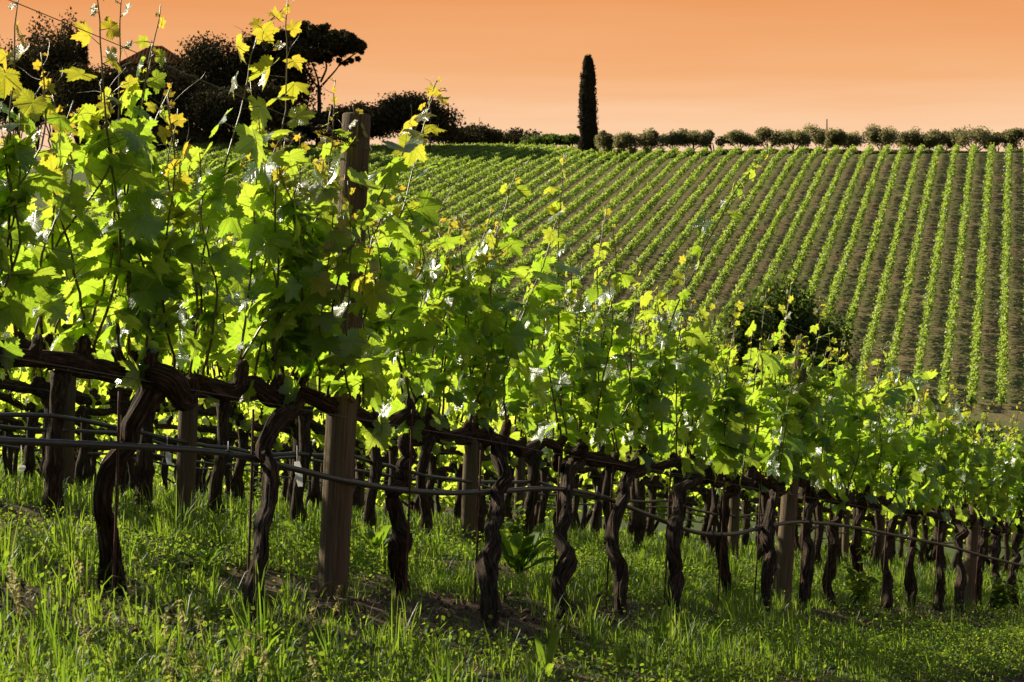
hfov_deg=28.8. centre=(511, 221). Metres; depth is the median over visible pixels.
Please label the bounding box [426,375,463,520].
grapevine
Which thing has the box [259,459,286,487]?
grapevine
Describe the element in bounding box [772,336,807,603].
wooden post
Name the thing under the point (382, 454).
grapevine
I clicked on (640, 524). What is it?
grapevine
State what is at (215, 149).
vine row
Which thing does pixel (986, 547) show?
grapevine
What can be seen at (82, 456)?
grapevine
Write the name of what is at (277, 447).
grapevine
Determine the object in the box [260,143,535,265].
vine row
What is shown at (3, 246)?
grapevine
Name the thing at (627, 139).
olive tree
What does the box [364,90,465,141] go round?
broadleaf tree
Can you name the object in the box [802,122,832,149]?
olive tree
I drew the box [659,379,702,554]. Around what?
grapevine
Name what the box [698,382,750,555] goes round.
grapevine
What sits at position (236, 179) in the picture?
vine row
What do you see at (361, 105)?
broadleaf tree
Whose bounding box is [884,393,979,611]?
grapevine
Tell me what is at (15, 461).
grapevine
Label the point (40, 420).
grapevine
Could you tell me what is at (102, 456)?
grapevine
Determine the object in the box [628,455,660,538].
grapevine
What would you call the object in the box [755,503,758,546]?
grapevine
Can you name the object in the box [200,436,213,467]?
grapevine
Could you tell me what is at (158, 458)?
grapevine
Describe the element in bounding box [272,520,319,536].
broadleaf plant
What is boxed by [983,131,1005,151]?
olive tree
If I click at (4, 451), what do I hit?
grapevine
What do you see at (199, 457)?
grapevine
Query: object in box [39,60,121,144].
broadleaf tree
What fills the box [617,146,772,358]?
vine row
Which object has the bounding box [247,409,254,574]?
metal stake
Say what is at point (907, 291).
vine row
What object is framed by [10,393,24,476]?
grapevine
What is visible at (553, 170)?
vine row
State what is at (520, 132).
ridge tree
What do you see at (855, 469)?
grapevine
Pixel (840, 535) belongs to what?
grapevine
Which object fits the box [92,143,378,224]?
vine row
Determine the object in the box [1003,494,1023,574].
grapevine
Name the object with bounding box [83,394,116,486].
grapevine
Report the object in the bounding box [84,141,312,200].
vine row
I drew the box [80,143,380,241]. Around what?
vine row
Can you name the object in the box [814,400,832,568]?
grapevine
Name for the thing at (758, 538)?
metal stake
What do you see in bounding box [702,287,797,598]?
grapevine
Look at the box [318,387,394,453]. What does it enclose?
grapevine
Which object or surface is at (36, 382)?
grapevine
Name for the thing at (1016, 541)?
grapevine
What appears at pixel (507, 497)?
grapevine
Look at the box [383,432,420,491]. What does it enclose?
grapevine
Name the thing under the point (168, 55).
tiled house
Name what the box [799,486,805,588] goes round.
metal stake
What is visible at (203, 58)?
broadleaf tree
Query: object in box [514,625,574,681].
broadleaf plant
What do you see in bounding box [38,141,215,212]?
vine row
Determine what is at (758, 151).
hedge
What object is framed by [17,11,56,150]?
broadleaf tree
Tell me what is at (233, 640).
broadleaf plant
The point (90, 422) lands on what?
irrigation hose
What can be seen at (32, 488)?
grass
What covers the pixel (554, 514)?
grapevine
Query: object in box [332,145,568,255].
vine row
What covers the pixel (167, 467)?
grapevine
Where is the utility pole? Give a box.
[429,100,430,149]
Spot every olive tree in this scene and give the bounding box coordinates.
[593,130,614,153]
[612,131,639,156]
[634,127,668,151]
[658,128,689,148]
[680,130,702,150]
[697,129,725,150]
[721,129,754,149]
[749,126,785,147]
[776,129,813,149]
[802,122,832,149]
[824,127,848,147]
[838,131,868,148]
[862,123,900,150]
[895,126,925,151]
[918,132,940,149]
[927,129,955,149]
[947,124,994,150]
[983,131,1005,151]
[1000,127,1023,149]
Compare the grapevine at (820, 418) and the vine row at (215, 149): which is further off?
the vine row at (215, 149)
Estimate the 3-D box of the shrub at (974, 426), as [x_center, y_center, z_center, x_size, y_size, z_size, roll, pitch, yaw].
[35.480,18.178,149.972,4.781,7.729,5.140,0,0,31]
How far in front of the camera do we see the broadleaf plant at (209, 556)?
8.56 m
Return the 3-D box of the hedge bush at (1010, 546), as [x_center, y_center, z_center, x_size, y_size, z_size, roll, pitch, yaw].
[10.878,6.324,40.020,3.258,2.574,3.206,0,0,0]
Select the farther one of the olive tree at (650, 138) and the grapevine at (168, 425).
the olive tree at (650, 138)
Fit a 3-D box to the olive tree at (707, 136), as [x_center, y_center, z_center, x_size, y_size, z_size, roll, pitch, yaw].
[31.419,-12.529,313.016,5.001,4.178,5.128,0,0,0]
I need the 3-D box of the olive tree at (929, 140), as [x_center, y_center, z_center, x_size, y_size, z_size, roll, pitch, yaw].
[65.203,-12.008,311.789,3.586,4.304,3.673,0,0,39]
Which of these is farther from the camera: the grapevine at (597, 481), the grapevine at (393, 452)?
the grapevine at (597, 481)
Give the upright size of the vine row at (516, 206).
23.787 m
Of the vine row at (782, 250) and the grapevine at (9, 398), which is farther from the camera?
the vine row at (782, 250)
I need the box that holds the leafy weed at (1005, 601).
[987,571,1023,609]
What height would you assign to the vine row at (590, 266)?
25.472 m
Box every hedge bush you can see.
[0,446,41,473]
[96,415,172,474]
[153,436,214,497]
[222,461,310,498]
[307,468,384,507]
[365,454,456,511]
[433,464,554,520]
[545,478,603,528]
[588,471,703,534]
[693,486,754,531]
[727,499,866,550]
[812,510,920,553]
[861,464,990,562]
[920,529,1022,566]
[1002,519,1023,559]
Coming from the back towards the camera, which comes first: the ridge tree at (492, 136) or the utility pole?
the ridge tree at (492, 136)
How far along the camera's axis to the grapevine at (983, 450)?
18.00 m
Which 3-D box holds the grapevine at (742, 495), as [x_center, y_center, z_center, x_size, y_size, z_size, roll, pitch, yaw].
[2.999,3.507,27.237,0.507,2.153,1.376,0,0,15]
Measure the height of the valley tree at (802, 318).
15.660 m
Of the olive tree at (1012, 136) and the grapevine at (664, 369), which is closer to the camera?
the grapevine at (664, 369)
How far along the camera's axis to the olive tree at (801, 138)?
308.70 m
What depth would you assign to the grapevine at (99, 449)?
30.87 m
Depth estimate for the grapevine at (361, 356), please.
8.02 m
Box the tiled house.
[117,46,187,150]
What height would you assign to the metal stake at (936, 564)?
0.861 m
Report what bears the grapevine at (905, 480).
on the ground at (960, 350)
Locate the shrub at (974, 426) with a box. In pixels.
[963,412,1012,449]
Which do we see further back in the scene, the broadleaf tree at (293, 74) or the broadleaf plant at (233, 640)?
the broadleaf tree at (293, 74)
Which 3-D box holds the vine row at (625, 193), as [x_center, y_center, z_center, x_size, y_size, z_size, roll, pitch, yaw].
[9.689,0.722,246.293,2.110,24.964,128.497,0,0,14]
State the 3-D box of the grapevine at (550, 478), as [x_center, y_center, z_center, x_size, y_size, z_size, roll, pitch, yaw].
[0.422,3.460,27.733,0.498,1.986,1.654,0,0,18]
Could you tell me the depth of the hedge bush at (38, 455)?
46.78 m
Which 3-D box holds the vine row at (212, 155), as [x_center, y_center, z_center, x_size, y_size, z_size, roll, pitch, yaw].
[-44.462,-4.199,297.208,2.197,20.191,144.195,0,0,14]
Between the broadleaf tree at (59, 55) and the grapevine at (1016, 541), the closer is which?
the grapevine at (1016, 541)
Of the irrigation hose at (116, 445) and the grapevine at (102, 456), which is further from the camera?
the grapevine at (102, 456)
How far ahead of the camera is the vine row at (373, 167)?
301.67 m
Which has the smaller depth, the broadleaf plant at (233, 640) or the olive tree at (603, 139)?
the broadleaf plant at (233, 640)
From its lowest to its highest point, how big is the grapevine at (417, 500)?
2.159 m
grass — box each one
[0,453,1023,681]
[6,560,365,681]
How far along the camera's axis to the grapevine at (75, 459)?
38.15 m
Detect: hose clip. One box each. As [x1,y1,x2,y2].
[223,441,234,458]
[594,486,600,498]
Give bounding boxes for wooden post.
[61,342,76,497]
[175,281,200,524]
[317,112,370,596]
[355,435,365,514]
[461,416,478,543]
[513,419,525,526]
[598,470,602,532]
[727,456,740,558]
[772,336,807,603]
[842,509,849,554]
[875,504,884,558]
[963,454,981,608]
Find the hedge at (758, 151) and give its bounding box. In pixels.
[588,148,1022,163]
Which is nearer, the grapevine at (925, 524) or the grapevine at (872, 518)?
the grapevine at (925, 524)
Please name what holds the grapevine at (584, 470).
on the ground at (960, 350)
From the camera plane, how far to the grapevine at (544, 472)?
21.70 m
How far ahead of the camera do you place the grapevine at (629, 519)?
30.52 m
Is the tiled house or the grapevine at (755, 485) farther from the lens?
the tiled house
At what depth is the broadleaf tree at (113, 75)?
317.44 m
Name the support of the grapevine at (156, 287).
on the ground at (960, 350)
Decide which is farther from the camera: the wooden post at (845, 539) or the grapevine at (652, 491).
the wooden post at (845, 539)
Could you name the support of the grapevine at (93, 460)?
on the ground at (960, 350)
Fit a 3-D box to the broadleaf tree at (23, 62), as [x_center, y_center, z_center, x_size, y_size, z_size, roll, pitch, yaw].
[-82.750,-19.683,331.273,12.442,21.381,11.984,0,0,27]
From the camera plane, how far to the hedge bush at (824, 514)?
40.71 m
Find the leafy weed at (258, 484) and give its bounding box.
[244,476,261,501]
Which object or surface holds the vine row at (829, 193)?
on the ground at (960, 350)
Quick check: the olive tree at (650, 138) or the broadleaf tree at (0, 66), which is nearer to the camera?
the olive tree at (650, 138)
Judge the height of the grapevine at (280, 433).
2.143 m
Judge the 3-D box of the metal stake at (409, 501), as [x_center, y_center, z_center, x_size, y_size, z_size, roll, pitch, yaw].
[-0.450,1.283,8.673,0.014,0.919,0.136,0,0,13]
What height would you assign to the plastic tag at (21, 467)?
0.128 m
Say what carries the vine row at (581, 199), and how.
on the ground at (960, 350)
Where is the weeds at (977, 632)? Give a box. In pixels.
[0,488,1023,681]
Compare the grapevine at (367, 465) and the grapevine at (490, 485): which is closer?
the grapevine at (367, 465)
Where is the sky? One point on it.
(720, 66)
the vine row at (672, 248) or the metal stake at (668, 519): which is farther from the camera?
the vine row at (672, 248)
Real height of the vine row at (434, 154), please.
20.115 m
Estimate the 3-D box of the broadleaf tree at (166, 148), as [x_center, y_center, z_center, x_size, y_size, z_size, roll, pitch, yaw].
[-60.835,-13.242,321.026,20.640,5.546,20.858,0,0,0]
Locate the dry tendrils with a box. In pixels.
[303,122,359,146]
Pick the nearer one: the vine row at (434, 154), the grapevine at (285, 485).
the grapevine at (285, 485)
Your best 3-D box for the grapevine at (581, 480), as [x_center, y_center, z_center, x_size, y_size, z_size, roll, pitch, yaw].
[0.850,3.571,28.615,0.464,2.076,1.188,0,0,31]
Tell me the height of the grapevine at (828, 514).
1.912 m
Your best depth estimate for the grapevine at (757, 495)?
28.38 m
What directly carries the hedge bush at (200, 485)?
on the ground at (960, 350)
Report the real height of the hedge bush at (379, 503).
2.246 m
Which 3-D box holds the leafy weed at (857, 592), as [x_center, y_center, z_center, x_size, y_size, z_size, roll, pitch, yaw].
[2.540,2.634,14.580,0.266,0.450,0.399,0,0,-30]
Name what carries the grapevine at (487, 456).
on the ground at (960, 350)
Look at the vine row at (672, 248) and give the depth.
236.55 m
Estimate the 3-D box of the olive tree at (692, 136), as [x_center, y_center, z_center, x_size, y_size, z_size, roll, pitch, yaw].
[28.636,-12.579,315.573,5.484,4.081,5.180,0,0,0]
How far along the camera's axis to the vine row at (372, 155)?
292.11 m
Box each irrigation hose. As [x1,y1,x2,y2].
[0,412,1005,549]
[0,424,849,533]
[0,436,702,522]
[0,437,1023,566]
[0,444,554,508]
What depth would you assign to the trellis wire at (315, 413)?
11.84 m
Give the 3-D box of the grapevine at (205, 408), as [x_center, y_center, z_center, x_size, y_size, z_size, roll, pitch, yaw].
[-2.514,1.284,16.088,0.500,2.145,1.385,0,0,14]
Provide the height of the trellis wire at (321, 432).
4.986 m
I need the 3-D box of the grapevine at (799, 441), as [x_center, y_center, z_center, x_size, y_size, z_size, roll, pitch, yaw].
[2.411,1.468,14.639,0.616,2.109,4.631,0,0,26]
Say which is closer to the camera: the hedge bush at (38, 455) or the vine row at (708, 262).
the hedge bush at (38, 455)
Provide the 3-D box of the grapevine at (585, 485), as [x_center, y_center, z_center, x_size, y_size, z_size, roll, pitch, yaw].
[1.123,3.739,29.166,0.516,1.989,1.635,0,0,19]
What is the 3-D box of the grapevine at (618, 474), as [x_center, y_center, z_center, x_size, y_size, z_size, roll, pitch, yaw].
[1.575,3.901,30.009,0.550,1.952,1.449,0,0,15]
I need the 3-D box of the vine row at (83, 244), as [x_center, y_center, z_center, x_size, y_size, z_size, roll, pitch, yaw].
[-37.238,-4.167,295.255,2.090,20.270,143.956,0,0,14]
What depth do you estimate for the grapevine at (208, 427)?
20.49 m
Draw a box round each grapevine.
[0,0,201,397]
[0,128,94,372]
[0,158,30,300]
[0,323,48,398]
[0,328,30,410]
[0,333,39,426]
[0,370,41,476]
[0,406,18,431]
[1,368,41,473]
[6,327,98,429]
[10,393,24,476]
[12,434,40,478]
[18,307,98,483]
[21,317,117,479]
[38,180,164,519]
[51,0,321,594]
[74,326,116,490]
[74,449,99,475]
[75,415,116,452]
[77,423,111,457]
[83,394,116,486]
[90,405,116,484]
[96,284,176,500]
[111,417,154,487]
[123,342,177,499]
[131,209,238,515]
[135,451,175,459]
[152,411,177,445]
[154,412,176,495]
[156,430,176,489]
[160,222,292,525]
[171,324,245,483]
[171,419,214,493]
[173,415,216,444]
[195,417,215,494]
[198,365,245,438]
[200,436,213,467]
[202,402,255,497]
[202,433,214,493]
[208,402,269,497]
[221,346,297,512]
[222,0,449,628]
[224,408,250,497]
[249,389,318,471]
[250,400,285,499]
[256,432,288,495]
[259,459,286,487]
[280,459,288,501]
[281,434,311,486]
[283,433,323,502]
[285,367,325,507]
[289,255,373,522]
[306,461,311,506]
[310,409,361,508]
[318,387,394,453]
[319,463,322,503]
[333,264,440,531]
[352,396,388,512]
[353,450,384,489]
[379,175,533,595]
[381,449,416,492]
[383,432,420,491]
[384,353,448,520]
[390,307,481,546]
[413,450,449,520]
[417,417,458,512]
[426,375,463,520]
[435,455,461,517]
[437,158,592,629]
[445,419,489,520]
[450,319,535,544]
[452,376,512,463]
[481,420,514,520]
[488,426,497,518]
[491,379,541,525]
[509,337,567,536]
[512,467,527,518]
[514,437,540,478]
[526,152,679,620]
[535,466,557,526]
[536,403,575,532]
[540,323,608,538]
[560,466,586,487]
[570,430,608,536]
[579,474,593,530]
[582,466,619,539]
[589,358,648,550]
[599,151,783,615]
[603,448,629,530]
[621,447,649,535]
[625,350,681,549]
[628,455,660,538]
[646,457,673,539]
[647,472,672,536]
[656,248,762,620]
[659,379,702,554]
[665,476,687,538]
[672,441,709,542]
[684,492,703,540]
[693,422,719,546]
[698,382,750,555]
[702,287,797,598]
[720,428,752,540]
[733,380,764,537]
[737,382,772,562]
[740,492,758,543]
[741,467,767,553]
[747,281,937,610]
[754,470,780,549]
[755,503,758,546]
[774,510,777,535]
[776,497,798,537]
[787,296,861,607]
[795,499,805,529]
[795,503,814,554]
[813,500,831,546]
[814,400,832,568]
[815,330,890,607]
[823,484,852,567]
[824,502,845,543]
[832,353,909,602]
[839,511,852,549]
[852,483,878,552]
[863,336,934,611]
[863,493,873,521]
[865,423,907,566]
[865,492,887,556]
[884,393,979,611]
[888,490,910,563]
[888,519,905,557]
[897,507,907,559]
[898,368,964,610]
[918,514,931,568]
[941,462,963,571]
[944,396,998,611]
[947,484,967,572]
[966,414,1011,608]
[975,398,1023,608]
[981,530,990,573]
[991,494,1014,572]
[1000,408,1023,609]
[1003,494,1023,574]
[1011,512,1023,573]
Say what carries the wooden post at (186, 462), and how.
on the ground at (960, 350)
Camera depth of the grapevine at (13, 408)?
25.12 m
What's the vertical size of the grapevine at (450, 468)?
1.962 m
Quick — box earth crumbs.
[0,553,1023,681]
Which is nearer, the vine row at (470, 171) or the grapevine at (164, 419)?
the grapevine at (164, 419)
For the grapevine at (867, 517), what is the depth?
33.47 m
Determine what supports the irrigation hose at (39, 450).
on the ground at (960, 350)
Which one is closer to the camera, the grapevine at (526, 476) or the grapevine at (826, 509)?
the grapevine at (826, 509)
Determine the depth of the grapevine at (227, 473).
20.84 m
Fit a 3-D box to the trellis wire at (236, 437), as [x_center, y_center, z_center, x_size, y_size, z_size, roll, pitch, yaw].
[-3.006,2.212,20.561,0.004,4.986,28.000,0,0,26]
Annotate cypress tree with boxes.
[75,21,88,144]
[576,54,599,151]
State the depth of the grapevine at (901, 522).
34.36 m
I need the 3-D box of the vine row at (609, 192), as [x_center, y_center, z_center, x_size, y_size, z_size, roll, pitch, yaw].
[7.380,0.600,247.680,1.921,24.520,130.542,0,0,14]
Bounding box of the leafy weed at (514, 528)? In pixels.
[500,500,525,537]
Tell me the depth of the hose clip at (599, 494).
10.52 m
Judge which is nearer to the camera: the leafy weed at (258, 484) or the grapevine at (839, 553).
the grapevine at (839, 553)
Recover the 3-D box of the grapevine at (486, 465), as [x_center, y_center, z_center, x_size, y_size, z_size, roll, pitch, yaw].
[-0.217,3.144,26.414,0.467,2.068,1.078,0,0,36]
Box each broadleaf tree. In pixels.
[0,37,11,137]
[0,39,46,138]
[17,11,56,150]
[27,18,99,145]
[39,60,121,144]
[57,7,78,57]
[73,125,195,150]
[92,63,146,123]
[112,55,207,150]
[152,123,239,149]
[159,30,255,126]
[168,84,250,143]
[199,19,331,111]
[225,78,298,140]
[227,128,311,147]
[266,109,322,141]
[311,104,352,147]
[342,99,393,142]
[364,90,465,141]
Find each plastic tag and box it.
[18,445,25,470]
[165,433,171,463]
[294,462,302,486]
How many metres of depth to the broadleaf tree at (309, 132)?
336.81 m
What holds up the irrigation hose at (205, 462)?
on the ground at (960, 350)
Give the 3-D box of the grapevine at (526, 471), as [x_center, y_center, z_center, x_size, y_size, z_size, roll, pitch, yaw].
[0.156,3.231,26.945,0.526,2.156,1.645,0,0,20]
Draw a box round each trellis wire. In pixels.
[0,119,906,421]
[0,355,1021,534]
[0,383,832,513]
[1,404,697,503]
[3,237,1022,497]
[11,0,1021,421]
[54,368,927,519]
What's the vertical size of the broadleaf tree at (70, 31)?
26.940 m
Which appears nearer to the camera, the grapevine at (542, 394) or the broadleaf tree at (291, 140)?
the grapevine at (542, 394)
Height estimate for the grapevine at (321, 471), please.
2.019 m
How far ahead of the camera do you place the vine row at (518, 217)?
268.29 m
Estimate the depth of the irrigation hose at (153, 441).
17.09 m
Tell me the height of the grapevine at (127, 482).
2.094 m
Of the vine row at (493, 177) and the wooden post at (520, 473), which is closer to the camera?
the wooden post at (520, 473)
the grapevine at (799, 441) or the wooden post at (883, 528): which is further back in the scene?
the wooden post at (883, 528)
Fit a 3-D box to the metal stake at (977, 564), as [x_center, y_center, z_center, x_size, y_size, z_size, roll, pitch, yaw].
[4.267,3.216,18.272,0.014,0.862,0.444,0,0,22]
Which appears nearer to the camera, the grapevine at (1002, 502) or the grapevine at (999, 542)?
the grapevine at (1002, 502)
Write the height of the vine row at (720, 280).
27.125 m
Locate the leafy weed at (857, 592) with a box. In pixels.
[842,548,879,611]
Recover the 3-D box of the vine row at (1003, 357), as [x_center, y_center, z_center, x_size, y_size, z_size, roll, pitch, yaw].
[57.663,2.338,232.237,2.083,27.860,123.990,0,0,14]
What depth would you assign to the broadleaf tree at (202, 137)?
316.86 m
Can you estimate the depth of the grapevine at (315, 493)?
22.23 m
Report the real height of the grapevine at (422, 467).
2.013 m
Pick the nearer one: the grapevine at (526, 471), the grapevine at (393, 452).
the grapevine at (393, 452)
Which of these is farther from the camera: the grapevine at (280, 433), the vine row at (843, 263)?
the vine row at (843, 263)
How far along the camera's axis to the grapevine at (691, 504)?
32.74 m
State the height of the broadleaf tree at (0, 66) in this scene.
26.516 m
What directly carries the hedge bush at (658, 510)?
on the ground at (960, 350)
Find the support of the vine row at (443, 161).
on the ground at (960, 350)
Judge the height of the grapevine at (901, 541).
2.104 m
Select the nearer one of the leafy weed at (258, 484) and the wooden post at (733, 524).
the wooden post at (733, 524)
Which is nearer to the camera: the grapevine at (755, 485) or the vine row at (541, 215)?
the grapevine at (755, 485)
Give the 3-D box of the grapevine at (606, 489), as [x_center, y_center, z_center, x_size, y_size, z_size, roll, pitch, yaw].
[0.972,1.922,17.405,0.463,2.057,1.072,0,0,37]
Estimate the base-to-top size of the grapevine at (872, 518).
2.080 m
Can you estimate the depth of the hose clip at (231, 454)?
7.45 m
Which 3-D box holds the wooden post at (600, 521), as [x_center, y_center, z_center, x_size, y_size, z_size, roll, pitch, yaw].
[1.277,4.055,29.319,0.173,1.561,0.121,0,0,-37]
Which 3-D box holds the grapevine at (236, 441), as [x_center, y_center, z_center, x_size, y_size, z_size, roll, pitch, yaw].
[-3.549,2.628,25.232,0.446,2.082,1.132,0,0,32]
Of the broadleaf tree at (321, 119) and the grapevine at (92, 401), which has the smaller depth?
the grapevine at (92, 401)
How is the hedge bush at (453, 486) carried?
on the ground at (960, 350)
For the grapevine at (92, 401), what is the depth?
14.72 m
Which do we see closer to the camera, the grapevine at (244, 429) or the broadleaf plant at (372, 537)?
the broadleaf plant at (372, 537)
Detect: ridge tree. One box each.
[423,125,466,143]
[439,128,486,143]
[461,122,505,144]
[483,128,520,144]
[500,127,555,145]
[519,133,566,145]
[557,133,579,146]
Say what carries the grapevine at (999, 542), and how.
on the ground at (960, 350)
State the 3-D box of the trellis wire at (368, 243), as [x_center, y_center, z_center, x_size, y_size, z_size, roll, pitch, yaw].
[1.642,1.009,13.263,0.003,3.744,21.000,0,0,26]
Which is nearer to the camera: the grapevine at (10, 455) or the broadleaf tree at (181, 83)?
the grapevine at (10, 455)
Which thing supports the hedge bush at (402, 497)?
on the ground at (960, 350)
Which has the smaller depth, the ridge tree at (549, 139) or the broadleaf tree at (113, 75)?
the broadleaf tree at (113, 75)
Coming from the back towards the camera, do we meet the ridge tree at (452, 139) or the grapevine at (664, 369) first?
the ridge tree at (452, 139)
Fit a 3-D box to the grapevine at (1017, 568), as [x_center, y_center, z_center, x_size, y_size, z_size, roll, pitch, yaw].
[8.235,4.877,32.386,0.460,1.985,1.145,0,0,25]
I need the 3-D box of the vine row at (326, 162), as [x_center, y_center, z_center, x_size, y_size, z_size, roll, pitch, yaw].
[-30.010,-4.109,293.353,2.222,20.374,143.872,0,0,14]
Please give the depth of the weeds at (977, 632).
9.15 m
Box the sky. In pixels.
[0,0,1023,153]
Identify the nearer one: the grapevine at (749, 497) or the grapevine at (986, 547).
the grapevine at (749, 497)
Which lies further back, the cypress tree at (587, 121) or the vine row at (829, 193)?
the cypress tree at (587, 121)
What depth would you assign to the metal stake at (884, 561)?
15.46 m
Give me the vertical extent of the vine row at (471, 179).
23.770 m
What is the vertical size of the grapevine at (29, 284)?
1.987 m
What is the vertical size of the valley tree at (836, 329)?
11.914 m
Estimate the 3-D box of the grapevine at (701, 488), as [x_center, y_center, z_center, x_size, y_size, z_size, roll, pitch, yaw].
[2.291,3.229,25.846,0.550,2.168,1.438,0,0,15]
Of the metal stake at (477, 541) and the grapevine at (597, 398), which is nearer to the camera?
the metal stake at (477, 541)
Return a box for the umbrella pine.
[238,20,367,144]
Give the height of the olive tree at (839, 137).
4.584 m
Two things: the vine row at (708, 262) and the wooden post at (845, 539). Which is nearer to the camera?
the wooden post at (845, 539)
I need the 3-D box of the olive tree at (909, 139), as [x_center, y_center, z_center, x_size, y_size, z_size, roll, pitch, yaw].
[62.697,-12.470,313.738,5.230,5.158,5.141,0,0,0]
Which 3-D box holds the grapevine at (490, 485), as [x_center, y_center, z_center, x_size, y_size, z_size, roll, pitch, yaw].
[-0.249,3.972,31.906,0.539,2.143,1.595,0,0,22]
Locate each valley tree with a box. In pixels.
[715,290,785,406]
[744,265,833,389]
[809,301,861,421]
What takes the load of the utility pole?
on the ground at (960, 350)
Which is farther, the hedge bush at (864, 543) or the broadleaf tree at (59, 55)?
the broadleaf tree at (59, 55)
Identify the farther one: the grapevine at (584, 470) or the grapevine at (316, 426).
the grapevine at (584, 470)
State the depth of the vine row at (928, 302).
217.59 m
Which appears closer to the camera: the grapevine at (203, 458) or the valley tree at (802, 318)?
the grapevine at (203, 458)
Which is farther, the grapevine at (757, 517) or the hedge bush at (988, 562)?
the hedge bush at (988, 562)
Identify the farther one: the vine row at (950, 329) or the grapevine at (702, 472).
the vine row at (950, 329)
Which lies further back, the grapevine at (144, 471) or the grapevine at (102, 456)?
the grapevine at (102, 456)
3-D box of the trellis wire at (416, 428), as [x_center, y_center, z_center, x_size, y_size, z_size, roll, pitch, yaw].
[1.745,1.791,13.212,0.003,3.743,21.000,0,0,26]
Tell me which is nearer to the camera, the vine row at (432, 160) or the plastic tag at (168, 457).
the plastic tag at (168, 457)
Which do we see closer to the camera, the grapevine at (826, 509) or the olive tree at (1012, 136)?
the grapevine at (826, 509)
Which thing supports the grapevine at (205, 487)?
on the ground at (960, 350)
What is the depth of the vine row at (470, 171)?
293.47 m
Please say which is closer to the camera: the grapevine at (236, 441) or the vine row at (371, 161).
the grapevine at (236, 441)
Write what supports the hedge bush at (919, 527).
on the ground at (960, 350)
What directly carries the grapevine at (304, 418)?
on the ground at (960, 350)
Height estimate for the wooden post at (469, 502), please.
1.560 m
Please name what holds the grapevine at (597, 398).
on the ground at (960, 350)
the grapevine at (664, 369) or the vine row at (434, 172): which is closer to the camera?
the grapevine at (664, 369)
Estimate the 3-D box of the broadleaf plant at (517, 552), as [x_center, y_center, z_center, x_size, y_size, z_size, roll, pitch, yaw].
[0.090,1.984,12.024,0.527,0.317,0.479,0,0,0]
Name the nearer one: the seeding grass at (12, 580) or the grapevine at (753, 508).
the seeding grass at (12, 580)
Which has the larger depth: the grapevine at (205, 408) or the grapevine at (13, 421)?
the grapevine at (13, 421)
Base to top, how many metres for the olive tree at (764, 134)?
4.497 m
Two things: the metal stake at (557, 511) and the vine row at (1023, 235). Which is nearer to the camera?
the metal stake at (557, 511)
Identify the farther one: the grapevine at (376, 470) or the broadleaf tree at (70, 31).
the broadleaf tree at (70, 31)
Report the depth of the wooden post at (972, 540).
18.40 m
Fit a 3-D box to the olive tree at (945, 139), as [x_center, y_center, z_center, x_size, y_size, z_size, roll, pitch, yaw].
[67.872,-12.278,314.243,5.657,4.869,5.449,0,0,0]
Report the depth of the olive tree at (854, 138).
314.27 m
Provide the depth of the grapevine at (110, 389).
15.13 m
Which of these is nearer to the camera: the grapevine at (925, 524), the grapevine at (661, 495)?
the grapevine at (925, 524)
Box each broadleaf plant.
[174,547,235,568]
[222,629,279,681]
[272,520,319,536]
[353,525,391,551]
[483,523,558,573]
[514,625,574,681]
[631,603,681,645]
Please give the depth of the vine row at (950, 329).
212.05 m
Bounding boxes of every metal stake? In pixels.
[111,388,120,601]
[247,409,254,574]
[404,409,412,600]
[474,443,481,602]
[552,456,560,599]
[605,465,613,608]
[663,467,671,606]
[717,477,724,607]
[754,477,761,602]
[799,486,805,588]
[824,499,831,607]
[880,512,887,611]
[932,516,939,610]
[973,522,980,610]
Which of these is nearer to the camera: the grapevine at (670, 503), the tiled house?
the grapevine at (670, 503)
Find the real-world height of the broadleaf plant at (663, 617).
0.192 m
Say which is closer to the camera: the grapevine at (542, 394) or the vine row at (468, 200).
the grapevine at (542, 394)
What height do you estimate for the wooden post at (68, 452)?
1.561 m
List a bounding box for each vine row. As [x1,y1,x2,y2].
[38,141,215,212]
[38,142,314,231]
[39,143,317,236]
[74,144,387,255]
[79,143,385,248]
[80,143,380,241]
[82,143,434,257]
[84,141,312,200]
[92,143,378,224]
[135,143,451,257]
[138,143,465,264]
[184,142,488,263]
[188,142,441,228]
[188,142,501,266]
[203,142,479,244]
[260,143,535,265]
[261,143,524,256]
[316,141,513,216]
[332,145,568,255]
[366,143,544,228]
[366,143,556,238]
[370,148,599,279]
[384,144,577,248]
[387,149,580,263]
[419,149,614,267]
[432,147,637,296]
[432,148,625,282]
[492,147,664,295]
[494,147,652,271]
[506,146,678,301]
[510,146,694,318]
[535,146,708,325]
[535,146,723,347]
[577,146,740,337]
[599,147,755,339]
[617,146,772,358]
[637,146,791,366]
[679,145,806,349]
[698,146,822,358]
[712,145,840,382]
[781,144,857,301]
[801,145,873,309]
[820,144,892,323]
[825,145,909,395]
[855,144,926,391]
[874,145,944,406]
[907,144,961,404]
[936,142,980,406]
[964,142,996,409]
[995,142,1015,407]
[1020,146,1023,383]
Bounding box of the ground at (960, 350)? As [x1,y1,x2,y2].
[0,150,1023,681]
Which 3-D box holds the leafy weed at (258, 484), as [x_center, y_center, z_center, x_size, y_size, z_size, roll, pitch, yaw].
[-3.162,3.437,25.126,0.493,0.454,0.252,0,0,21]

